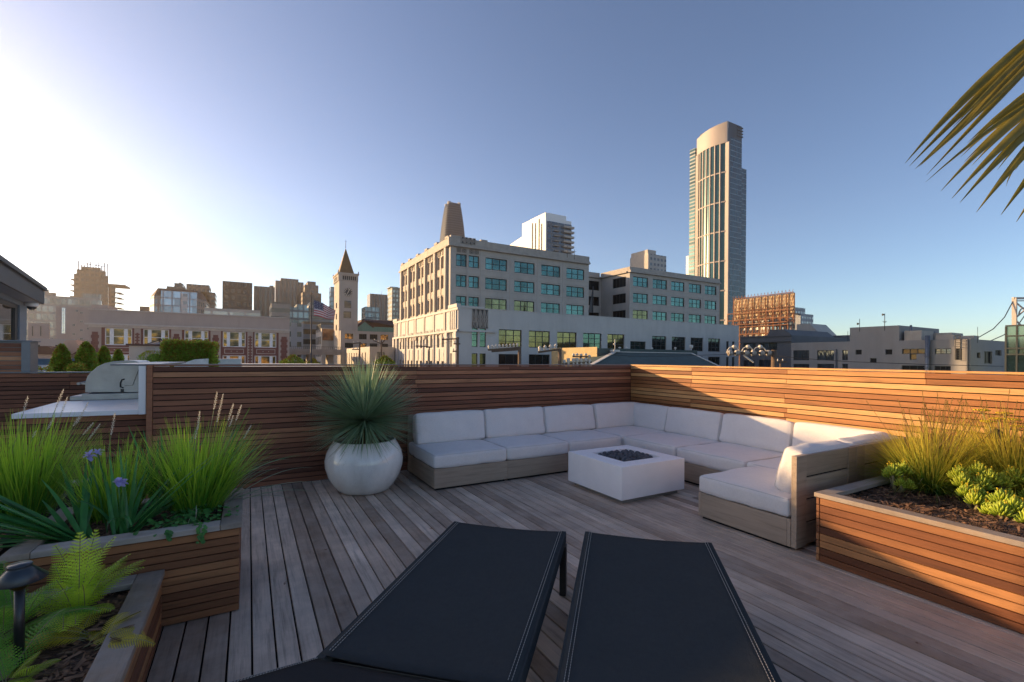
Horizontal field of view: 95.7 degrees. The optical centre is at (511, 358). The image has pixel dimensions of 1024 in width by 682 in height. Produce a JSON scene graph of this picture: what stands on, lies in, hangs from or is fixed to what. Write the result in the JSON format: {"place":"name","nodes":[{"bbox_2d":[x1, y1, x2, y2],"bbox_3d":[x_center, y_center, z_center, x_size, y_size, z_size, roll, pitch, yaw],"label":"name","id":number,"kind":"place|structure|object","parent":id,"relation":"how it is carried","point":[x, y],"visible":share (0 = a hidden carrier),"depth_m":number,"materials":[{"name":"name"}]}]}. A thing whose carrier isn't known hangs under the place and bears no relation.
{"place":"outdoors","nodes":[
{"label":"outdoors","id":0,"kind":"place"},
{"bbox_2d":[0,340,39,373],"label":"parapet wall","id":1,"kind":"structure","parent":0,"point":[18,355],"depth_m":6.89,"materials":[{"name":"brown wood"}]},
{"bbox_2d":[0,371,91,458],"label":"wood fence","id":2,"kind":"object","parent":1,"relation":"attached to","point":[38,390],"visible":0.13,"depth_m":6.88,"materials":[{"name":"brown wood"}]},
{"bbox_2d":[28,323,49,339],"bbox_3d":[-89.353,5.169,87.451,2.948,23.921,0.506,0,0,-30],"label":"building","id":3,"kind":"structure","parent":0,"point":[38,330],"depth_m":87.34,"materials":[{"name":"pink paint"}]},
{"bbox_2d":[0,479,87,572],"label":"plant","id":4,"kind":"object","parent":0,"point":[3,551],"visible":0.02,"depth_m":2.89,"materials":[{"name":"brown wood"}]},
{"bbox_2d":[0,389,113,518],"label":"ornamental grass","id":5,"kind":"object","parent":4,"relation":"on","point":[24,489],"depth_m":3.14,"materials":[{"name":"green plant"}]},
{"bbox_2d":[27,292,101,339],"bbox_3d":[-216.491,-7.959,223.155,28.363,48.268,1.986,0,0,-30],"label":"office block","id":6,"kind":"structure","parent":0,"point":[45,312],"depth_m":220.81,"materials":[{"name":"beige concrete"}]},
{"bbox_2d":[55,304,117,339],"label":"apartment block","id":7,"kind":"structure","parent":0,"point":[70,322],"depth_m":112.17,"materials":[{"name":"beige paint"}]},
{"bbox_2d":[70,261,108,304],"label":"apartment tower","id":8,"kind":"structure","parent":0,"point":[90,280],"depth_m":318.84,"materials":[{"name":"paint"}]},
{"bbox_2d":[108,284,130,309],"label":"apartment tower","id":9,"kind":"structure","parent":0,"point":[112,297],"depth_m":327.75,"materials":[{"name":"beige concrete"}]},
{"bbox_2d":[38,358,303,371],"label":"roof terrace","id":10,"kind":"structure","parent":0,"point":[43,362],"depth_m":20.54,"materials":[{"name":"grey paint"}]},
{"bbox_2d":[0,255,46,339],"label":"house","id":11,"kind":"structure","parent":10,"relation":"on","point":[19,287],"depth_m":24.04,"materials":[{"name":"metal"}]},
{"bbox_2d":[0,298,17,339],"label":"window","id":12,"kind":"structure","parent":11,"relation":"in","point":[8,310],"depth_m":24.40,"materials":[{"name":"glass"}]},
{"bbox_2d":[47,343,72,371],"bbox_3d":[-12.239,0.136,12.582,0.684,1.144,0.660,0,0,-30],"label":"clipped tree","id":13,"kind":"object","parent":10,"relation":"on","point":[60,359],"visible":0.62,"depth_m":12.48,"materials":[{"name":"green plant"}]},
{"bbox_2d":[72,341,100,371],"bbox_3d":[-11.809,0.101,12.843,0.753,1.220,0.743,0,0,-30],"label":"clipped tree","id":14,"kind":"object","parent":10,"relation":"on","point":[87,353],"visible":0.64,"depth_m":12.74,"materials":[{"name":"green plant"}]},
{"bbox_2d":[126,344,160,359],"bbox_3d":[-25.806,-0.335,33.039,2.138,1.363,3.250,0,0,-30],"label":"stair hut","id":15,"kind":"object","parent":10,"relation":"on","point":[135,350],"visible":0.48,"depth_m":31.58,"materials":[{"name":"beige paint"}]},
{"bbox_2d":[159,338,219,366],"bbox_3d":[-12.881,-0.117,18.544,2.042,1.440,1.563,0,0,-30],"label":"clipped hedge","id":16,"kind":"object","parent":10,"relation":"on","point":[177,350],"visible":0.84,"depth_m":18.00,"materials":[{"name":"green plant"}]},
{"bbox_2d":[149,282,209,313],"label":"hotel tower","id":17,"kind":"structure","parent":0,"point":[179,297],"depth_m":212.12,"materials":[{"name":"glass"}]},
{"bbox_2d":[84,308,289,362],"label":"brick building","id":18,"kind":"structure","parent":0,"point":[256,339],"depth_m":66.56,"materials":[{"name":"pink paint"}]},
{"bbox_2d":[105,328,131,344],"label":"window","id":19,"kind":"structure","parent":18,"relation":"in","point":[113,336],"depth_m":62.26,"materials":[{"name":"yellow glass"}]},
{"bbox_2d":[143,329,168,343],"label":"window","id":20,"kind":"structure","parent":18,"relation":"in","point":[149,335],"depth_m":64.13,"materials":[{"name":"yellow glass"}]},
{"bbox_2d":[223,331,245,346],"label":"window","id":21,"kind":"structure","parent":18,"relation":"in","point":[230,339],"depth_m":68.86,"materials":[{"name":"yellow glass"}]},
{"bbox_2d":[255,332,275,347],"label":"window","id":22,"kind":"structure","parent":18,"relation":"in","point":[267,340],"depth_m":70.88,"materials":[{"name":"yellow glass"}]},
{"bbox_2d":[186,284,216,307],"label":"office tower","id":23,"kind":"structure","parent":0,"point":[210,296],"depth_m":318.08,"materials":[{"name":"brown concrete"}]},
{"bbox_2d":[204,308,259,360],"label":"office block","id":24,"kind":"structure","parent":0,"point":[221,311],"depth_m":145.57,"materials":[{"name":"grey concrete"}]},
{"bbox_2d":[222,281,251,309],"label":"office tower","id":25,"kind":"structure","parent":0,"point":[236,295],"depth_m":283.60,"materials":[{"name":"brown concrete"}]},
{"bbox_2d":[253,285,274,316],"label":"office tower","id":26,"kind":"structure","parent":0,"point":[263,297],"depth_m":317.50,"materials":[{"name":"grey concrete"}]},
{"bbox_2d":[142,470,407,681],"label":"deck base","id":27,"kind":"object","parent":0,"point":[251,599],"depth_m":2.96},
{"bbox_2d":[11,362,185,496],"bbox_3d":[-5.223,0.805,6.116,1.230,1.512,2.810,0,0,-30],"label":"outdoor kitchen","id":28,"kind":"object","parent":27,"relation":"on","point":[130,414],"visible":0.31,"depth_m":5.09,"materials":[{"name":"white stone"}]},
{"bbox_2d":[70,360,149,400],"bbox_3d":[-5.716,0.286,6.680,0.759,0.533,0.940,0,0,-30],"label":"barbecue grill","id":29,"kind":"object","parent":28,"relation":"on","point":[105,381],"visible":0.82,"depth_m":6.33,"materials":[{"name":"metal"}]},
{"bbox_2d":[145,470,1023,681],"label":"deck","id":30,"kind":"structure","parent":27,"relation":"on","point":[812,618],"depth_m":3.23,"materials":[{"name":"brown wood"}]},
{"bbox_2d":[0,569,164,681],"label":"planter box","id":31,"kind":"object","parent":30,"relation":"on","point":[130,594],"visible":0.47,"depth_m":2.11,"materials":[{"name":"brown wood"}]},
{"bbox_2d":[0,560,48,671],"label":"path light","id":32,"kind":"object","parent":31,"relation":"on","point":[18,577],"visible":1,"depth_m":1.89,"materials":[{"name":"black metal"}]},
{"bbox_2d":[1,651,60,681],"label":"fern","id":33,"kind":"object","parent":31,"relation":"on","point":[26,672],"visible":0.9,"depth_m":1.84,"materials":[{"name":"green plant"}]},
{"bbox_2d":[0,608,66,681],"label":"fern","id":34,"kind":"object","parent":31,"relation":"on","point":[14,662],"visible":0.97,"depth_m":1.89,"materials":[{"name":"green plant"}]},
{"bbox_2d":[0,561,99,645],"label":"fern","id":35,"kind":"object","parent":31,"relation":"on","point":[7,595],"visible":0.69,"depth_m":2.15,"materials":[{"name":"green plant"}]},
{"bbox_2d":[0,609,106,661],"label":"fern","id":36,"kind":"object","parent":31,"relation":"on","point":[56,638],"visible":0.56,"depth_m":2.06,"materials":[{"name":"green plant"}]},
{"bbox_2d":[0,529,144,632],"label":"fern","id":37,"kind":"object","parent":31,"relation":"on","point":[80,592],"visible":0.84,"depth_m":2.32,"materials":[{"name":"green plant"}]},
{"bbox_2d":[83,612,154,650],"bbox_3d":[-1.772,1.258,2.074,0.366,0.113,0.198,0,0,32],"label":"fern","id":38,"kind":"object","parent":31,"relation":"on","point":[127,636],"visible":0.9,"depth_m":2.06,"materials":[{"name":"green plant"}]},
{"bbox_2d":[0,488,242,626],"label":"planter box","id":39,"kind":"object","parent":30,"relation":"on","point":[199,580],"visible":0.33,"depth_m":2.79,"materials":[{"name":"brown wood"}]},
{"bbox_2d":[0,464,96,547],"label":"iris plant","id":40,"kind":"object","parent":39,"relation":"on","point":[37,526],"visible":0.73,"depth_m":2.67,"materials":[{"name":"green plant"}]},
{"bbox_2d":[19,413,175,534],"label":"ornamental grass","id":41,"kind":"object","parent":39,"relation":"on","point":[96,515],"depth_m":3.02,"materials":[{"name":"green plant"}]},
{"bbox_2d":[80,446,229,534],"bbox_3d":[-2.266,0.820,3.070,0.531,0.562,0.897,0,0,36],"label":"iris plant","id":42,"kind":"object","parent":39,"relation":"on","point":[125,518],"visible":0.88,"depth_m":2.87,"materials":[{"name":"green plant"}]},
{"bbox_2d":[111,423,206,506],"bbox_3d":[-2.596,0.789,3.446,0.331,0.622,0.576,0,0,38],"label":"strap leaf plant","id":43,"kind":"object","parent":39,"relation":"on","point":[153,491],"visible":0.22,"depth_m":3.37,"materials":[{"name":"green plant"}]},
{"bbox_2d":[130,502,238,543],"bbox_3d":[-2.066,1.054,2.979,0.550,0.126,0.517,0,0,-30],"label":"creeper","id":44,"kind":"object","parent":39,"relation":"on","point":[191,514],"visible":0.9,"depth_m":2.92,"materials":[{"name":"green plant"}]},
{"bbox_2d":[102,392,299,527],"bbox_3d":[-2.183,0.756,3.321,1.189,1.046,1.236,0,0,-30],"label":"ornamental grass","id":45,"kind":"object","parent":39,"relation":"on","point":[213,492],"depth_m":3.19,"materials":[{"name":"green plant"}]},
{"bbox_2d":[220,459,322,504],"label":"ornamental grass","id":46,"kind":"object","parent":39,"relation":"on","point":[234,492],"depth_m":3.48,"materials":[{"name":"green plant"}]},
{"bbox_2d":[324,434,402,495],"bbox_3d":[-1.796,1.281,5.644,0.910,0.612,0.910,0,0,-30],"label":"garden pot","id":47,"kind":"object","parent":30,"relation":"on","point":[370,473],"visible":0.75,"depth_m":5.29,"materials":[{"name":"ceramic"}]},
{"bbox_2d":[297,355,423,466],"bbox_3d":[-1.795,0.625,5.640,1.600,1.377,1.594,0,0,-30],"label":"yucca plant","id":48,"kind":"object","parent":47,"relation":"in","point":[367,400],"visible":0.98,"depth_m":5.46,"materials":[{"name":"green plant"}]},
{"bbox_2d":[146,364,630,498],"bbox_3d":[-0.891,0.837,7.003,7.360,1.512,0.111,0,0,-30],"label":"wood fence","id":49,"kind":"object","parent":30,"relation":"on","point":[273,398],"visible":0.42,"depth_m":5.94,"materials":[{"name":"brown wood"}]},
{"bbox_2d":[230,521,566,681],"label":"sun lounger","id":50,"kind":"object","parent":30,"relation":"on","point":[455,601],"visible":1,"depth_m":2.15,"materials":[{"name":"black fabric"}]},
{"bbox_2d":[407,410,507,489],"bbox_3d":[-0.748,1.167,6.302,1.073,0.855,1.111,0,0,-30],"label":"sofa module","id":51,"kind":"object","parent":30,"relation":"on","point":[448,449],"visible":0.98,"depth_m":6.04,"materials":[{"name":"white fabric"}]},
{"bbox_2d":[481,407,567,479],"bbox_3d":[0.141,1.172,6.806,1.100,0.858,1.112,0,0,-30],"label":"sofa module","id":52,"kind":"object","parent":30,"relation":"on","point":[531,450],"visible":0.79,"depth_m":6.53,"materials":[{"name":"white fabric"}]},
{"bbox_2d":[541,404,621,451],"bbox_3d":[1.018,1.181,7.305,1.101,0.854,1.111,0,0,-30],"label":"sofa module","id":53,"kind":"object","parent":30,"relation":"on","point":[572,425],"visible":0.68,"depth_m":7.31,"materials":[{"name":"white fabric"}]},
{"bbox_2d":[568,445,683,502],"bbox_3d":[1.398,1.401,5.757,1.004,0.420,0.980,0,0,-30],"label":"fire pit","id":54,"kind":"object","parent":30,"relation":"on","point":[656,475],"visible":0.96,"depth_m":5.40,"materials":[{"name":"white concrete"}]},
{"bbox_2d":[591,402,668,444],"bbox_3d":[1.941,1.187,7.828,1.196,0.854,1.113,0,0,-30],"label":"sofa module","id":55,"kind":"object","parent":30,"relation":"on","point":[622,420],"visible":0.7,"depth_m":7.86,"materials":[{"name":"white fabric"}]},
{"bbox_2d":[556,531,781,681],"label":"sun lounger","id":56,"kind":"object","parent":30,"relation":"on","point":[646,610],"visible":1,"depth_m":2.14,"materials":[{"name":"black fabric"}]},
{"bbox_2d":[624,407,723,455],"bbox_3d":[2.446,1.197,6.934,1.202,0.843,1.043,0,0,-30],"label":"sofa module","id":57,"kind":"object","parent":30,"relation":"on","point":[684,427],"visible":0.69,"depth_m":6.90,"materials":[{"name":"white fabric"}]},
{"bbox_2d":[677,414,794,484],"bbox_3d":[2.941,1.199,6.059,1.204,0.847,1.031,0,0,-30],"label":"sofa module","id":58,"kind":"object","parent":30,"relation":"on","point":[744,440],"visible":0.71,"depth_m":6.00,"materials":[{"name":"white fabric"}]},
{"bbox_2d":[698,440,856,548],"bbox_3d":[2.564,1.194,4.544,1.026,0.851,0.988,0,0,-30],"label":"sofa module","id":59,"kind":"object","parent":30,"relation":"on","point":[776,506],"visible":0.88,"depth_m":4.14,"materials":[{"name":"white fabric"}]},
{"bbox_2d":[631,364,1023,450],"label":"wood fence","id":60,"kind":"object","parent":30,"relation":"on","point":[839,397],"visible":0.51,"depth_m":5.67,"materials":[{"name":"brown wood"}]},
{"bbox_2d":[747,422,911,481],"bbox_3d":[3.465,1.200,5.139,1.201,0.851,1.133,0,0,-30],"label":"sofa module","id":61,"kind":"object","parent":30,"relation":"on","point":[805,432],"visible":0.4,"depth_m":5.14,"materials":[{"name":"white fabric"}]},
{"bbox_2d":[814,476,1023,633],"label":"planter box","id":62,"kind":"object","parent":30,"relation":"on","point":[950,552],"visible":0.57,"depth_m":3.18,"materials":[{"name":"brown wood"}]},
{"bbox_2d":[881,458,917,492],"bbox_3d":[3.291,0.997,3.951,0.266,0.288,0.212,0,0,7],"label":"succulent plant","id":63,"kind":"object","parent":62,"relation":"on","point":[893,472],"visible":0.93,"depth_m":3.91,"materials":[{"name":"green plant"}]},
{"bbox_2d":[843,390,1023,502],"bbox_3d":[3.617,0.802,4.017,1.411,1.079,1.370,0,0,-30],"label":"ornamental grass","id":64,"kind":"object","parent":62,"relation":"on","point":[921,478],"depth_m":3.89,"materials":[{"name":"green plant"}]},
{"bbox_2d":[884,389,1023,494],"bbox_3d":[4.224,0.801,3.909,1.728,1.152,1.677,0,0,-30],"label":"ornamental grass","id":65,"kind":"object","parent":62,"relation":"on","point":[1006,444],"depth_m":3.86,"materials":[{"name":"green plant"}]},
{"bbox_2d":[905,39,1023,221],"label":"palm tree","id":66,"kind":"object","parent":62,"relation":"on","point":[992,86],"visible":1,"depth_m":2.98,"materials":[{"name":"green plant"}]},
{"bbox_2d":[955,481,995,515],"bbox_3d":[3.491,1.046,3.472,0.251,0.203,0.282,0,0,-30],"label":"succulent plant","id":67,"kind":"object","parent":62,"relation":"on","point":[976,498],"visible":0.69,"depth_m":3.46,"materials":[{"name":"green plant"}]},
{"bbox_2d":[946,460,1023,512],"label":"succulent plant","id":68,"kind":"object","parent":62,"relation":"on","point":[986,479],"visible":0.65,"depth_m":3.63,"materials":[{"name":"green plant"}]},
{"bbox_2d":[985,487,1023,522],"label":"succulent plant","id":69,"kind":"object","parent":62,"relation":"on","point":[1006,505],"visible":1,"depth_m":3.24,"materials":[{"name":"green plant"}]},
{"bbox_2d":[269,302,289,317],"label":"office block","id":70,"kind":"structure","parent":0,"point":[279,309],"depth_m":197.21,"materials":[{"name":"grey concrete"}]},
{"bbox_2d":[274,278,303,306],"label":"office tower","id":71,"kind":"structure","parent":0,"point":[290,291],"depth_m":388.73,"materials":[{"name":"concrete"}]},
{"bbox_2d":[289,323,302,359],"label":"apartment block","id":72,"kind":"structure","parent":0,"point":[296,336],"depth_m":154.77,"materials":[{"name":"grey concrete"}]},
{"bbox_2d":[290,304,308,322],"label":"office block","id":73,"kind":"structure","parent":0,"point":[299,313],"depth_m":218.91,"materials":[{"name":"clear glass"}]},
{"bbox_2d":[301,281,320,304],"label":"office tower","id":74,"kind":"structure","parent":0,"point":[309,287],"depth_m":369.08,"materials":[{"name":"beige concrete"}]},
{"bbox_2d":[289,346,341,363],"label":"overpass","id":75,"kind":"object","parent":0,"point":[329,353],"visible":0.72,"depth_m":107.32,"materials":[{"name":"grey concrete"}]},
{"bbox_2d":[301,321,333,363],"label":"office block","id":76,"kind":"structure","parent":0,"point":[306,333],"depth_m":165.99,"materials":[{"name":"grey concrete"}]},
{"bbox_2d":[333,319,393,363],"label":"loft building","id":77,"kind":"structure","parent":0,"point":[368,332],"depth_m":126.29,"materials":[{"name":"paint"}]},
{"bbox_2d":[361,307,379,319],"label":"office block","id":78,"kind":"structure","parent":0,"point":[372,313],"depth_m":294.85,"materials":[{"name":"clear glass"}]},
{"bbox_2d":[367,294,387,319],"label":"office tower","id":79,"kind":"structure","parent":0,"point":[377,300],"depth_m":426.13,"materials":[{"name":"grey concrete"}]},
{"bbox_2d":[387,286,399,320],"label":"apartment tower","id":80,"kind":"structure","parent":0,"point":[393,306],"depth_m":332.65,"materials":[{"name":"beige concrete"}]},
{"bbox_2d":[440,201,464,241],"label":"tapered tower","id":81,"kind":"structure","parent":0,"point":[452,222],"depth_m":589.68,"materials":[{"name":"beige concrete"}]},
{"bbox_2d":[0,0,1023,340],"label":"sky","id":82,"kind":"structure","parent":0,"point":[163,143],"materials":[{"name":"blue"}]},
{"bbox_2d":[510,212,573,253],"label":"white tower","id":83,"kind":"structure","parent":0,"point":[546,231],"depth_m":305.24,"materials":[{"name":"paint"}]},
{"bbox_2d":[392,235,738,368],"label":"office building","id":84,"kind":"structure","parent":0,"point":[476,297],"depth_m":84.41,"materials":[{"name":"beige paint"}]},
{"bbox_2d":[485,278,505,290],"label":"window","id":85,"kind":"structure","parent":84,"relation":"in","point":[490,283],"depth_m":79.09,"materials":[{"name":"teal glass"}]},
{"bbox_2d":[485,257,506,271],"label":"window","id":86,"kind":"structure","parent":84,"relation":"in","point":[490,263],"depth_m":79.09,"materials":[{"name":"teal glass"}]},
{"bbox_2d":[499,329,520,346],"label":"window","id":87,"kind":"structure","parent":84,"relation":"in","point":[507,337],"depth_m":75.95,"materials":[{"name":"green glass"}]},
{"bbox_2d":[514,261,533,274],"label":"window","id":88,"kind":"structure","parent":84,"relation":"in","point":[519,267],"depth_m":81.84,"materials":[{"name":"teal glass"}]},
{"bbox_2d":[529,331,548,347],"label":"window","id":89,"kind":"structure","parent":84,"relation":"in","point":[536,338],"depth_m":78.74,"materials":[{"name":"green glass"}]},
{"bbox_2d":[557,332,575,347],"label":"window","id":90,"kind":"structure","parent":84,"relation":"in","point":[564,339],"depth_m":81.62,"materials":[{"name":"green glass"}]},
{"bbox_2d":[583,333,600,347],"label":"window","id":91,"kind":"structure","parent":84,"relation":"in","point":[589,339],"depth_m":84.46,"materials":[{"name":"teal glass"}]},
{"bbox_2d":[607,334,623,348],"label":"window","id":92,"kind":"structure","parent":84,"relation":"in","point":[618,339],"depth_m":87.24,"materials":[{"name":"green glass"}]},
{"bbox_2d":[551,343,719,367],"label":"green roof building","id":93,"kind":"structure","parent":0,"point":[647,357],"depth_m":61.56,"materials":[{"name":"yellow brick"}]},
{"bbox_2d":[630,249,665,270],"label":"apartment tower","id":94,"kind":"structure","parent":0,"point":[648,259],"depth_m":280.06,"materials":[{"name":"beige paint"}]},
{"bbox_2d":[689,121,746,324],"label":"skyscraper","id":95,"kind":"structure","parent":0,"point":[717,221],"depth_m":381.61,"materials":[{"name":"beige glass"}]},
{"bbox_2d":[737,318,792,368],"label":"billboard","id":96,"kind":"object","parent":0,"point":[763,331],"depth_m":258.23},
{"bbox_2d":[739,329,849,369],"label":"grey building","id":97,"kind":"structure","parent":0,"point":[780,341],"depth_m":79.15,"materials":[{"name":"paint"}]},
{"bbox_2d":[795,307,812,329],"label":"apartment block","id":98,"kind":"structure","parent":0,"point":[801,317],"depth_m":304.55,"materials":[{"name":"blue glass"}]},
{"bbox_2d":[797,324,849,337],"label":"grey building","id":99,"kind":"structure","parent":0,"point":[816,327],"depth_m":91.77,"materials":[{"name":"paint"}]},
{"bbox_2d":[791,325,1004,374],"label":"grey building","id":100,"kind":"structure","parent":0,"point":[913,348],"depth_m":57.46,"materials":[{"name":"paint"}]},
{"bbox_2d":[979,297,1023,339],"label":"suspension bridge","id":101,"kind":"structure","parent":0,"point":[1014,303],"depth_m":599.35,"materials":[{"name":"paint"}]},
{"bbox_2d":[1004,324,1023,374],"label":"glass building","id":102,"kind":"structure","parent":0,"point":[1014,348],"depth_m":41.83,"materials":[{"name":"green glass"}]},
{"bbox_3d":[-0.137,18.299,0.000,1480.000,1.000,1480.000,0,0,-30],"label":"ground","id":103,"kind":"structure","parent":0,"visible":0},
{"bbox_2d":[310,292,311,363],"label":"flagpole","id":104,"kind":"object","parent":103,"relation":"on","point":[311,333],"visible":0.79,"depth_m":55.31,"materials":[{"name":"metal"}]},
{"bbox_2d":[314,300,335,318],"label":"flag","id":105,"kind":"object","parent":104,"relation":"attached to","point":[323,310],"visible":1,"depth_m":56.08,"materials":[{"name":"fabric"}]},
{"bbox_2d":[316,324,333,363],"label":"warehouse","id":106,"kind":"structure","parent":103,"relation":"on","point":[324,338],"depth_m":131.43,"materials":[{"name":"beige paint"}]},
{"bbox_2d":[332,241,358,363],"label":"clock tower","id":107,"kind":"structure","parent":103,"relation":"on","point":[345,279],"depth_m":124.92,"materials":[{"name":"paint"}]},
{"bbox_2d":[346,347,393,363],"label":"arcade building","id":108,"kind":"structure","parent":103,"relation":"on","point":[352,356],"depth_m":100.42,"materials":[{"name":"beige paint"}]},
{"bbox_2d":[726,345,776,369],"bbox_3d":[15.456,8.498,29.991,3.330,18.836,0.439,0,0,0],"label":"street lamp","id":109,"kind":"object","parent":103,"relation":"on","point":[773,353],"visible":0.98,"depth_m":29.92,"materials":[{"name":"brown metal"}]},
{"bbox_2d":[727,289,794,364],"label":"billboard","id":110,"kind":"object","parent":103,"relation":"on","point":[773,307],"visible":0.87,"depth_m":134.17,"materials":[{"name":"orange metal"}]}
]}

